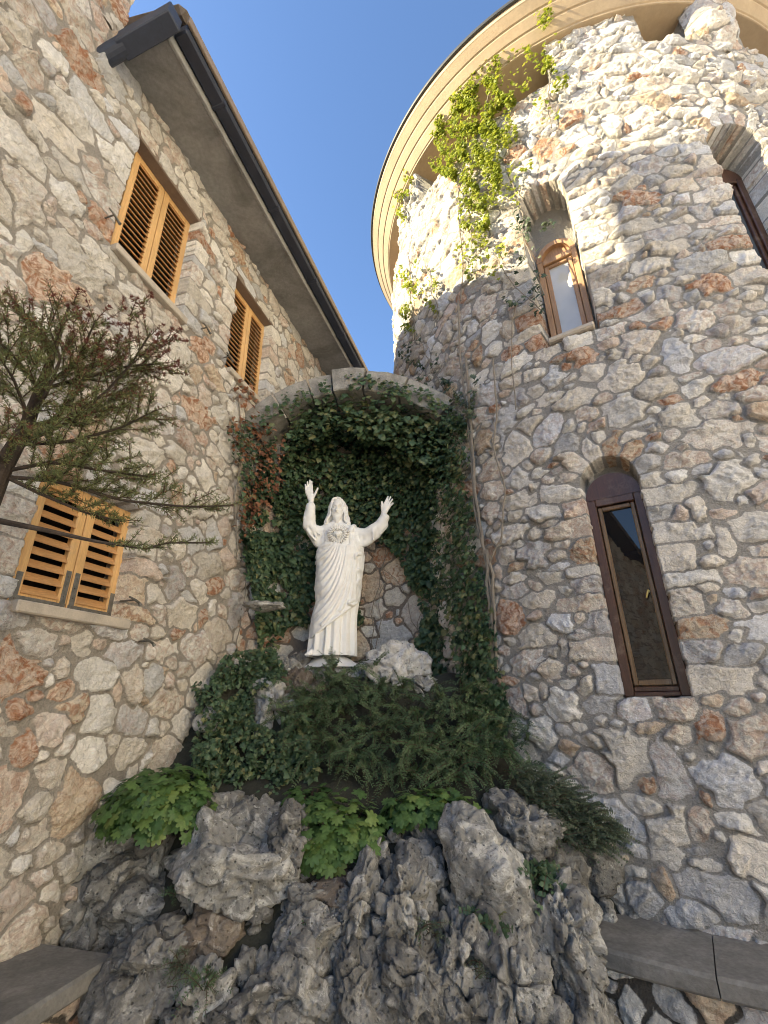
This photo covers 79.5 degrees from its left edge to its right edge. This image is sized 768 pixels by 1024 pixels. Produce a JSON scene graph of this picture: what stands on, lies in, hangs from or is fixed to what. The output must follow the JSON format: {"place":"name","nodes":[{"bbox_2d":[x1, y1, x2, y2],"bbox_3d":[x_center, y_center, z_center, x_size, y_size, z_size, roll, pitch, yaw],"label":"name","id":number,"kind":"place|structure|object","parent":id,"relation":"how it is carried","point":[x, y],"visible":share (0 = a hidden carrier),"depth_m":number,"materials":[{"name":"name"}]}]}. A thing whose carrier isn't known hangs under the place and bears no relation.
{"place":"outdoors","nodes":[
{"label":"outdoors","id":0,"kind":"place"},
{"bbox_2d":[128,0,509,373],"label":"sky","id":1,"kind":"structure","parent":0,"point":[323,90],"materials":[{"name":"blue"}]},
{"label":"ground","id":2,"kind":"structure","parent":0,"visible":0},
{"bbox_2d":[0,944,109,1023],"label":"stone bench","id":3,"kind":"object","parent":2,"relation":"on","point":[44,984],"visible":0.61,"depth_m":1.98,"materials":[{"name":"grey stone"}]},
{"bbox_2d":[0,279,254,553],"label":"fir tree","id":4,"kind":"object","parent":2,"relation":"on","point":[20,438],"visible":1,"depth_m":1.85,"materials":[{"name":"green plant"}]},
{"bbox_2d":[0,0,367,961],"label":"stone house","id":5,"kind":"structure","parent":2,"relation":"on","point":[136,124],"depth_m":3.26,"materials":[{"name":"stone masonry"},{"name":"roof tile"},{"name":"concrete"}]},
{"bbox_2d":[23,494,114,600],"bbox_3d":[-2.013,0.256,2.897,0.020,0.780,0.775,-7,-23,15],"label":"window back","id":6,"kind":"structure","parent":5,"relation":"in","point":[47,508],"depth_m":2.88,"materials":[{"name":"black"}]},
{"bbox_2d":[104,207,121,224],"bbox_3d":[-1.938,-2.066,3.267,0.128,0.055,0.107,-11,-24,23],"label":"shutter hook","id":7,"kind":"object","parent":5,"relation":"attached to","point":[115,216],"visible":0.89,"depth_m":3.25,"materials":[{"name":"metal"}]},
{"bbox_2d":[120,596,142,606],"bbox_3d":[-1.663,0.592,3.027,0.128,0.055,0.107,-11,-24,23],"label":"shutter hook","id":8,"kind":"object","parent":5,"relation":"attached to","point":[139,603],"visible":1,"depth_m":3.02,"materials":[{"name":"metal"}]},
{"bbox_2d":[139,637,155,646],"bbox_3d":[-1.608,0.878,3.098,0.128,0.055,0.107,-11,-24,23],"label":"shutter hook","id":9,"kind":"object","parent":5,"relation":"attached to","point":[149,641],"visible":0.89,"depth_m":3.08,"materials":[{"name":"metal"}]},
{"bbox_2d":[118,173,179,293],"bbox_3d":[-2.062,-2.301,3.936,0.020,1.220,0.777,-7,-23,15],"label":"window back","id":10,"kind":"structure","parent":5,"relation":"in","point":[129,206],"depth_m":4.00,"materials":[{"name":"black"}]},
{"bbox_2d":[201,323,211,334],"bbox_3d":[-1.639,-1.640,4.181,0.128,0.055,0.107,-11,-24,23],"label":"shutter hook","id":11,"kind":"object","parent":5,"relation":"attached to","point":[209,332],"visible":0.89,"depth_m":4.16,"materials":[{"name":"metal"}]},
{"bbox_2d":[225,300,254,384],"bbox_3d":[-1.670,-1.814,5.168,0.020,1.220,0.780,-7,-23,15],"label":"window back","id":12,"kind":"structure","parent":5,"relation":"in","point":[233,352],"depth_m":5.25,"materials":[{"name":"black"}]},
{"bbox_2d":[226,379,288,613],"bbox_3d":[-1.335,-0.162,4.429,0.640,2.286,0.600,14,-26,-32],"label":"ivy","id":13,"kind":"object","parent":5,"relation":"attached to","point":[252,518],"visible":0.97,"depth_m":4.41,"materials":[{"name":"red plant"}]},
{"bbox_2d":[236,367,454,678],"bbox_3d":[-0.332,0.439,4.566,2.271,3.802,1.158,-1,-22,0],"label":"wall niche","id":14,"kind":"object","parent":5,"relation":"attached to","point":[396,622],"depth_m":4.70,"materials":[{"name":"stone"}]},
{"bbox_2d":[242,600,285,612],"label":"ledge stone","id":15,"kind":"object","parent":14,"relation":"attached to","point":[265,606],"visible":0.97,"depth_m":4.00,"materials":[{"name":"stone"}]},
{"bbox_2d":[236,373,466,677],"bbox_3d":[-0.231,0.299,4.473,2.310,3.410,0.863,-4,-22,7],"label":"ivy","id":16,"kind":"object","parent":14,"relation":"attached to","point":[418,569],"visible":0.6,"depth_m":4.67,"materials":[{"name":"green plant"}]},
{"bbox_2d":[155,672,619,1023],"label":"rockery bank","id":17,"kind":"structure","parent":2,"relation":"on","point":[263,936],"depth_m":3.04,"materials":[{"name":"soil"}]},
{"bbox_2d":[59,871,102,950],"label":"rock","id":18,"kind":"object","parent":17,"relation":"on","point":[77,916],"visible":0.33,"depth_m":2.40,"materials":[{"name":"stone"}]},
{"bbox_2d":[60,923,113,953],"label":"rock","id":19,"kind":"object","parent":17,"relation":"on","point":[103,943],"visible":0.23,"depth_m":2.36,"materials":[{"name":"stone"}]},
{"bbox_2d":[73,828,117,881],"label":"rock","id":20,"kind":"object","parent":17,"relation":"on","point":[96,851],"visible":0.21,"depth_m":2.57,"materials":[{"name":"stone"}]},
{"bbox_2d":[81,846,157,922],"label":"rock","id":21,"kind":"object","parent":17,"relation":"on","point":[110,877],"visible":0.47,"depth_m":2.46,"materials":[{"name":"stone"}]},
{"bbox_2d":[108,834,135,854],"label":"rock","id":22,"kind":"object","parent":17,"relation":"on","point":[122,848],"visible":0.2,"depth_m":2.64,"materials":[{"name":"stone"}]},
{"bbox_2d":[76,960,180,1023],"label":"rock","id":23,"kind":"object","parent":17,"relation":"on","point":[142,997],"visible":0.56,"depth_m":1.96,"materials":[{"name":"stone"}]},
{"bbox_2d":[98,871,165,946],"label":"rock","id":24,"kind":"object","parent":17,"relation":"on","point":[134,903],"visible":0.48,"depth_m":2.33,"materials":[{"name":"stone"}]},
{"bbox_2d":[106,909,189,976],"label":"rock","id":25,"kind":"object","parent":17,"relation":"on","point":[146,946],"visible":0.57,"depth_m":2.07,"materials":[{"name":"stone"}]},
{"bbox_2d":[90,763,217,848],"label":"leafy plant","id":26,"kind":"object","parent":17,"relation":"on","point":[153,808],"visible":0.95,"depth_m":2.47,"materials":[{"name":"green plant"}]},
{"bbox_2d":[145,845,165,878],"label":"rock","id":27,"kind":"object","parent":17,"relation":"on","point":[155,868],"visible":0.62,"depth_m":2.54,"materials":[{"name":"stone"}]},
{"bbox_2d":[135,833,175,857],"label":"rock","id":28,"kind":"object","parent":17,"relation":"on","point":[167,842],"visible":0.09,"depth_m":2.58,"materials":[{"name":"stone"}]},
{"bbox_2d":[159,1003,202,1023],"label":"rock","id":29,"kind":"object","parent":17,"relation":"on","point":[183,1014],"visible":0.53,"depth_m":1.88,"materials":[{"name":"stone"}]},
{"bbox_2d":[154,946,189,990],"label":"weed","id":30,"kind":"object","parent":29,"relation":"on","point":[176,962],"visible":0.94,"depth_m":1.99,"materials":[{"name":"green plant"}]},
{"bbox_2d":[175,891,193,915],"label":"rock","id":31,"kind":"object","parent":17,"relation":"on","point":[187,905],"visible":0.32,"depth_m":2.25,"materials":[{"name":"stone"}]},
{"bbox_2d":[175,952,238,1023],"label":"rock","id":32,"kind":"object","parent":17,"relation":"on","point":[224,981],"visible":0.66,"depth_m":1.93,"materials":[{"name":"stone"}]},
{"bbox_2d":[167,961,232,1018],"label":"weed","id":33,"kind":"object","parent":32,"relation":"on","point":[196,976],"visible":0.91,"depth_m":1.92,"materials":[{"name":"green plant"}]},
{"bbox_2d":[192,701,224,735],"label":"rock","id":34,"kind":"object","parent":17,"relation":"on","point":[195,723],"visible":0.22,"depth_m":3.35,"materials":[{"name":"white stone"}]},
{"bbox_2d":[174,903,245,971],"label":"rock","id":35,"kind":"object","parent":17,"relation":"on","point":[207,932],"visible":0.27,"depth_m":2.11,"materials":[{"name":"beige stone"}]},
{"bbox_2d":[203,1001,227,1023],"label":"rock","id":36,"kind":"object","parent":17,"relation":"on","point":[208,1017],"visible":0.35,"depth_m":1.86,"materials":[{"name":"stone"}]},
{"bbox_2d":[187,790,257,831],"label":"rock","id":37,"kind":"object","parent":17,"relation":"on","point":[228,799],"visible":0.24,"depth_m":2.68,"materials":[{"name":"stone"}]},
{"bbox_2d":[161,805,300,922],"bbox_3d":[-0.813,1.826,2.446,0.802,0.474,0.608,-1,-22,0],"label":"rock","id":38,"kind":"object","parent":17,"relation":"on","point":[217,864],"visible":0.79,"depth_m":2.22,"materials":[{"name":"stone"}]},
{"bbox_2d":[158,883,190,905],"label":"fern","id":39,"kind":"object","parent":38,"relation":"on","point":[171,889],"visible":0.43,"depth_m":2.24,"materials":[{"name":"green plant"}]},
{"bbox_2d":[213,970,277,1023],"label":"rock","id":40,"kind":"object","parent":17,"relation":"on","point":[243,1007],"visible":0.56,"depth_m":1.86,"materials":[{"name":"stone"}]},
{"bbox_2d":[233,944,268,990],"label":"rock","id":41,"kind":"object","parent":17,"relation":"on","point":[248,961],"visible":0.54,"depth_m":2.02,"materials":[{"name":"stone"}]},
{"bbox_2d":[229,793,281,847],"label":"rock","id":42,"kind":"object","parent":17,"relation":"on","point":[256,814],"visible":0.51,"depth_m":2.57,"materials":[{"name":"stone"}]},
{"bbox_2d":[189,647,322,794],"bbox_3d":[-0.943,1.486,3.315,0.832,1.087,1.032,9,-24,-25],"label":"ivy","id":43,"kind":"object","parent":17,"relation":"on","point":[204,753],"visible":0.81,"depth_m":3.23,"materials":[{"name":"green plant"}]},
{"bbox_2d":[245,906,273,935],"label":"rock","id":44,"kind":"object","parent":17,"relation":"on","point":[264,915],"visible":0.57,"depth_m":2.17,"materials":[{"name":"stone"}]},
{"bbox_2d":[249,677,297,733],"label":"rock","id":45,"kind":"object","parent":17,"relation":"on","point":[276,692],"visible":0.56,"depth_m":3.49,"materials":[{"name":"white stone"}]},
{"bbox_2d":[269,654,301,679],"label":"rock","id":46,"kind":"object","parent":17,"relation":"on","point":[289,664],"visible":0.28,"depth_m":3.83,"materials":[{"name":"stone"}]},
{"bbox_2d":[242,928,337,1023],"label":"rock","id":47,"kind":"object","parent":17,"relation":"on","point":[297,976],"visible":0.73,"depth_m":1.90,"materials":[{"name":"stone"}]},
{"bbox_2d":[267,798,314,882],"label":"rock","id":48,"kind":"object","parent":17,"relation":"on","point":[285,839],"visible":0.54,"depth_m":2.40,"materials":[{"name":"stone"}]},
{"bbox_2d":[288,650,310,667],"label":"rock","id":49,"kind":"object","parent":17,"relation":"on","point":[302,659],"visible":0.3,"depth_m":4.06,"materials":[{"name":"stone"}]},
{"bbox_2d":[281,666,327,707],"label":"rock","id":50,"kind":"object","parent":17,"relation":"on","point":[295,674],"visible":0.36,"depth_m":3.63,"materials":[{"name":"beige stone"}]},
{"bbox_2d":[281,782,334,825],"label":"leafy plant","id":51,"kind":"object","parent":17,"relation":"on","point":[297,794],"visible":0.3,"depth_m":2.75,"materials":[{"name":"green plant"}]},
{"bbox_2d":[269,881,363,964],"bbox_3d":[-0.298,1.964,2.182,0.552,0.362,0.459,-1,-22,0],"label":"rock","id":52,"kind":"object","parent":17,"relation":"on","point":[320,919],"visible":0.47,"depth_m":2.10,"materials":[{"name":"stone"}]},
{"bbox_2d":[317,646,342,670],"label":"sprig","id":53,"kind":"object","parent":17,"relation":"on","point":[328,659],"visible":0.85,"depth_m":3.79,"materials":[{"name":"green plant"}]},
{"bbox_2d":[309,863,355,907],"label":"rock","id":54,"kind":"object","parent":17,"relation":"on","point":[329,894],"visible":0.2,"depth_m":2.22,"materials":[{"name":"beige stone"}]},
{"bbox_2d":[305,667,365,678],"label":"rock","id":55,"kind":"object","parent":17,"relation":"on","point":[337,670],"visible":0.06,"depth_m":3.89,"materials":[{"name":"stone"}]},
{"bbox_2d":[303,480,393,668],"bbox_3d":[-0.338,0.565,4.433,0.893,1.805,0.452,-1,-22,0],"label":"statue","id":56,"kind":"object","parent":55,"relation":"on","point":[340,542],"visible":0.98,"depth_m":4.27,"materials":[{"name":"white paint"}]},
{"bbox_2d":[319,808,359,839],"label":"rock","id":57,"kind":"object","parent":17,"relation":"on","point":[338,826],"visible":0.04,"depth_m":2.58,"materials":[{"name":"stone"}]},
{"bbox_2d":[300,787,386,879],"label":"leafy plant","id":58,"kind":"object","parent":17,"relation":"on","point":[320,858],"visible":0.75,"depth_m":2.40,"materials":[{"name":"green plant"}]},
{"bbox_2d":[329,844,383,960],"bbox_3d":[-0.122,1.932,2.206,0.267,0.567,0.405,-15,-26,32],"label":"rock","id":59,"kind":"object","parent":17,"relation":"on","point":[361,888],"visible":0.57,"depth_m":2.13,"materials":[{"name":"stone"}]},
{"bbox_2d":[331,935,398,1023],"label":"rock","id":60,"kind":"object","parent":17,"relation":"on","point":[358,995],"visible":0.77,"depth_m":1.91,"materials":[{"name":"stone"}]},
{"bbox_2d":[353,836,389,863],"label":"rock","id":61,"kind":"object","parent":17,"relation":"on","point":[383,846],"visible":0.13,"depth_m":2.41,"materials":[{"name":"stone"}]},
{"bbox_2d":[378,850,393,880],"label":"rock","id":62,"kind":"object","parent":17,"relation":"on","point":[385,867],"visible":0.34,"depth_m":2.32,"materials":[{"name":"stone"}]},
{"bbox_2d":[383,828,401,842],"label":"rock","id":63,"kind":"object","parent":17,"relation":"on","point":[391,837],"visible":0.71,"depth_m":2.52,"materials":[{"name":"stone"}]},
{"bbox_2d":[364,640,432,685],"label":"rock","id":64,"kind":"object","parent":17,"relation":"on","point":[402,658],"visible":0.66,"depth_m":3.72,"materials":[{"name":"white stone"}]},
{"bbox_2d":[251,651,551,808],"bbox_3d":[0.083,1.458,3.152,2.037,1.054,0.895,-7,-23,14],"label":"feathery shrub","id":65,"kind":"object","parent":17,"relation":"on","point":[484,746],"visible":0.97,"depth_m":3.09,"materials":[{"name":"green plant"}]},
{"bbox_2d":[368,857,438,950],"bbox_3d":[0.117,1.973,2.196,0.316,0.553,0.484,-12,-24,26],"label":"rock","id":66,"kind":"object","parent":17,"relation":"on","point":[399,904],"visible":0.59,"depth_m":2.10,"materials":[{"name":"stone"}]},
{"bbox_2d":[376,924,444,1023],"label":"rock","id":67,"kind":"object","parent":17,"relation":"on","point":[411,983],"visible":0.86,"depth_m":1.90,"materials":[{"name":"stone"}]},
{"bbox_2d":[402,809,434,847],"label":"rock","id":68,"kind":"object","parent":17,"relation":"on","point":[415,833],"visible":0.24,"depth_m":2.49,"materials":[{"name":"stone"}]},
{"bbox_2d":[392,837,448,915],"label":"rock","id":69,"kind":"object","parent":17,"relation":"on","point":[411,853],"visible":0.62,"depth_m":2.30,"materials":[{"name":"stone"}]},
{"bbox_2d":[404,675,437,696],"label":"rock","id":70,"kind":"object","parent":17,"relation":"on","point":[426,683],"visible":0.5,"depth_m":3.61,"materials":[{"name":"stone"}]},
{"bbox_2d":[415,917,451,947],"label":"weed","id":71,"kind":"object","parent":17,"relation":"on","point":[424,926],"visible":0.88,"depth_m":2.05,"materials":[{"name":"green plant"}]},
{"bbox_2d":[427,826,440,843],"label":"rock","id":72,"kind":"object","parent":17,"relation":"on","point":[433,834],"visible":0.17,"depth_m":2.50,"materials":[{"name":"stone"}]},
{"bbox_2d":[376,783,492,834],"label":"leafy plant","id":73,"kind":"object","parent":17,"relation":"on","point":[403,816],"visible":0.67,"depth_m":2.57,"materials":[{"name":"green plant"}]},
{"bbox_2d":[440,886,459,910],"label":"rock","id":74,"kind":"object","parent":17,"relation":"on","point":[445,895],"visible":0.24,"depth_m":2.22,"materials":[{"name":"stone"}]},
{"bbox_2d":[433,897,493,999],"bbox_3d":[0.333,2.014,2.081,0.330,0.412,0.380,-1,-22,0],"label":"rock","id":75,"kind":"object","parent":17,"relation":"on","point":[460,934],"visible":0.49,"depth_m":1.99,"materials":[{"name":"stone"}]},
{"bbox_2d":[440,986,490,1023],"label":"rock","id":76,"kind":"object","parent":17,"relation":"on","point":[473,1007],"visible":0.36,"depth_m":1.87,"materials":[{"name":"stone"}]},
{"bbox_2d":[461,956,493,981],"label":"weed","id":77,"kind":"object","parent":76,"relation":"on","point":[478,963],"visible":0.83,"depth_m":1.96,"materials":[{"name":"green plant"}]},
{"bbox_2d":[437,800,541,929],"bbox_3d":[0.535,1.824,2.311,0.532,0.659,0.624,-1,-22,0],"label":"rock","id":78,"kind":"object","parent":17,"relation":"on","point":[484,858],"visible":0.67,"depth_m":2.17,"materials":[{"name":"stone"}]},
{"bbox_2d":[473,898,517,970],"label":"rock","id":79,"kind":"object","parent":17,"relation":"on","point":[483,953],"visible":0.34,"depth_m":2.00,"materials":[{"name":"stone"}]},
{"bbox_2d":[458,905,512,946],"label":"creeping plant","id":80,"kind":"object","parent":79,"relation":"on","point":[485,921],"visible":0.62,"depth_m":2.05,"materials":[{"name":"green plant"}]},
{"bbox_2d":[484,924,554,1023],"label":"rock","id":81,"kind":"object","parent":17,"relation":"on","point":[518,985],"visible":0.73,"depth_m":1.90,"materials":[{"name":"stone"}]},
{"bbox_2d":[481,787,567,862],"bbox_3d":[0.802,1.740,2.609,0.416,0.309,0.432,9,-24,-23],"label":"rock","id":82,"kind":"object","parent":17,"relation":"on","point":[532,831],"visible":0.86,"depth_m":2.48,"materials":[{"name":"stone"}]},
{"bbox_2d":[519,993,574,1023],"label":"rock","id":83,"kind":"object","parent":17,"relation":"on","point":[563,1014],"visible":0.3,"depth_m":1.84,"materials":[{"name":"stone"}]},
{"bbox_2d":[543,839,591,892],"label":"rock","id":84,"kind":"object","parent":17,"relation":"on","point":[575,861],"visible":0.2,"depth_m":2.53,"materials":[{"name":"stone"}]},
{"bbox_2d":[530,866,607,1012],"bbox_3d":[0.818,1.977,2.102,0.423,0.583,0.461,-1,-22,0],"label":"rock","id":85,"kind":"object","parent":17,"relation":"on","point":[565,927],"visible":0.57,"depth_m":2.02,"materials":[{"name":"stone"}]},
{"bbox_2d":[517,858,566,915],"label":"creeping plant","id":86,"kind":"object","parent":85,"relation":"on","point":[542,878],"visible":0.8,"depth_m":2.20,"materials":[{"name":"green plant"}]},
{"bbox_2d":[510,762,639,865],"bbox_3d":[1.019,1.720,2.629,0.740,0.508,0.487,-17,-27,35],"label":"leaved shrub","id":87,"kind":"object","parent":17,"relation":"on","point":[597,832],"visible":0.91,"depth_m":2.57,"materials":[{"name":"green plant"}]},
{"bbox_2d":[555,948,621,1023],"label":"rock","id":88,"kind":"object","parent":17,"relation":"on","point":[585,1007],"visible":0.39,"depth_m":1.89,"materials":[{"name":"stone"}]},
{"bbox_2d":[569,815,625,898],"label":"rock","id":89,"kind":"object","parent":17,"relation":"on","point":[607,877],"visible":0.34,"depth_m":2.61,"materials":[{"name":"stone"}]},
{"bbox_2d":[592,894,617,922],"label":"rock","id":90,"kind":"object","parent":17,"relation":"on","point":[607,907],"visible":0.28,"depth_m":2.50,"materials":[{"name":"stone"}]},
{"bbox_2d":[371,0,767,996],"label":"round tower","id":91,"kind":"structure","parent":2,"relation":"on","point":[629,562],"depth_m":3.55,"materials":[{"name":"stone"}]},
{"bbox_2d":[392,168,413,222],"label":"vine","id":92,"kind":"object","parent":91,"relation":"attached to","point":[402,195],"visible":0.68,"depth_m":6.37,"materials":[{"name":"green plant"}]},
{"bbox_2d":[394,256,438,339],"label":"vine","id":93,"kind":"object","parent":91,"relation":"attached to","point":[406,310],"visible":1,"depth_m":5.63,"materials":[{"name":"green plant"}]},
{"bbox_2d":[397,333,480,439],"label":"vine","id":94,"kind":"object","parent":91,"relation":"attached to","point":[444,382],"visible":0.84,"depth_m":4.47,"materials":[{"name":"green plant"}]},
{"bbox_2d":[428,300,512,740],"bbox_3d":[0.685,-0.253,4.030,0.252,4.148,0.811,14,-26,-33],"label":"ivy","id":95,"kind":"object","parent":91,"relation":"attached to","point":[490,667],"visible":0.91,"depth_m":3.75,"materials":[{"name":"green plant"}]},
{"bbox_2d":[428,33,560,300],"bbox_3d":[1.193,-3.909,4.958,1.684,3.655,0.264,-18,-27,36],"label":"vine","id":96,"kind":"object","parent":91,"relation":"hanging from","point":[485,128],"visible":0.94,"depth_m":5.04,"materials":[{"name":"green plant"}]},
{"bbox_2d":[492,209,555,409],"bbox_3d":[1.298,-1.972,4.074,0.634,2.196,0.134,-17,-27,34],"label":"vine","id":97,"kind":"object","parent":91,"relation":"attached to","point":[527,237],"visible":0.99,"depth_m":4.18,"materials":[{"name":"green plant"}]},
{"bbox_2d":[533,0,553,49],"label":"vine","id":98,"kind":"object","parent":91,"relation":"attached to","point":[541,21],"visible":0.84,"depth_m":4.95,"materials":[{"name":"green plant"}]},
{"bbox_2d":[532,50,568,128],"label":"vine","id":99,"kind":"object","parent":91,"relation":"attached to","point":[550,59],"visible":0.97,"depth_m":4.72,"materials":[{"name":"green plant"}]},
{"bbox_2d":[537,238,595,336],"bbox_3d":[1.668,-2.025,4.273,0.361,1.280,0.102,-14,-25,30],"label":"window","id":100,"kind":"structure","parent":91,"relation":"in","point":[565,310],"depth_m":4.28,"materials":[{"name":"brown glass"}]},
{"bbox_2d":[586,473,690,696],"bbox_3d":[1.685,0.436,3.148,0.366,1.525,0.102,-14,-25,29],"label":"window","id":101,"kind":"structure","parent":91,"relation":"in","point":[644,658],"depth_m":3.10,"materials":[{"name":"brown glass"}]},
{"bbox_2d":[722,169,767,268],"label":"window","id":102,"kind":"structure","parent":91,"relation":"in","point":[750,218],"depth_m":4.10,"materials":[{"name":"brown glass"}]},
{"bbox_2d":[599,914,767,1023],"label":"stone bench","id":103,"kind":"object","parent":2,"relation":"on","point":[658,973],"visible":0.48,"depth_m":2.11,"materials":[{"name":"grey stone"}]}
]}

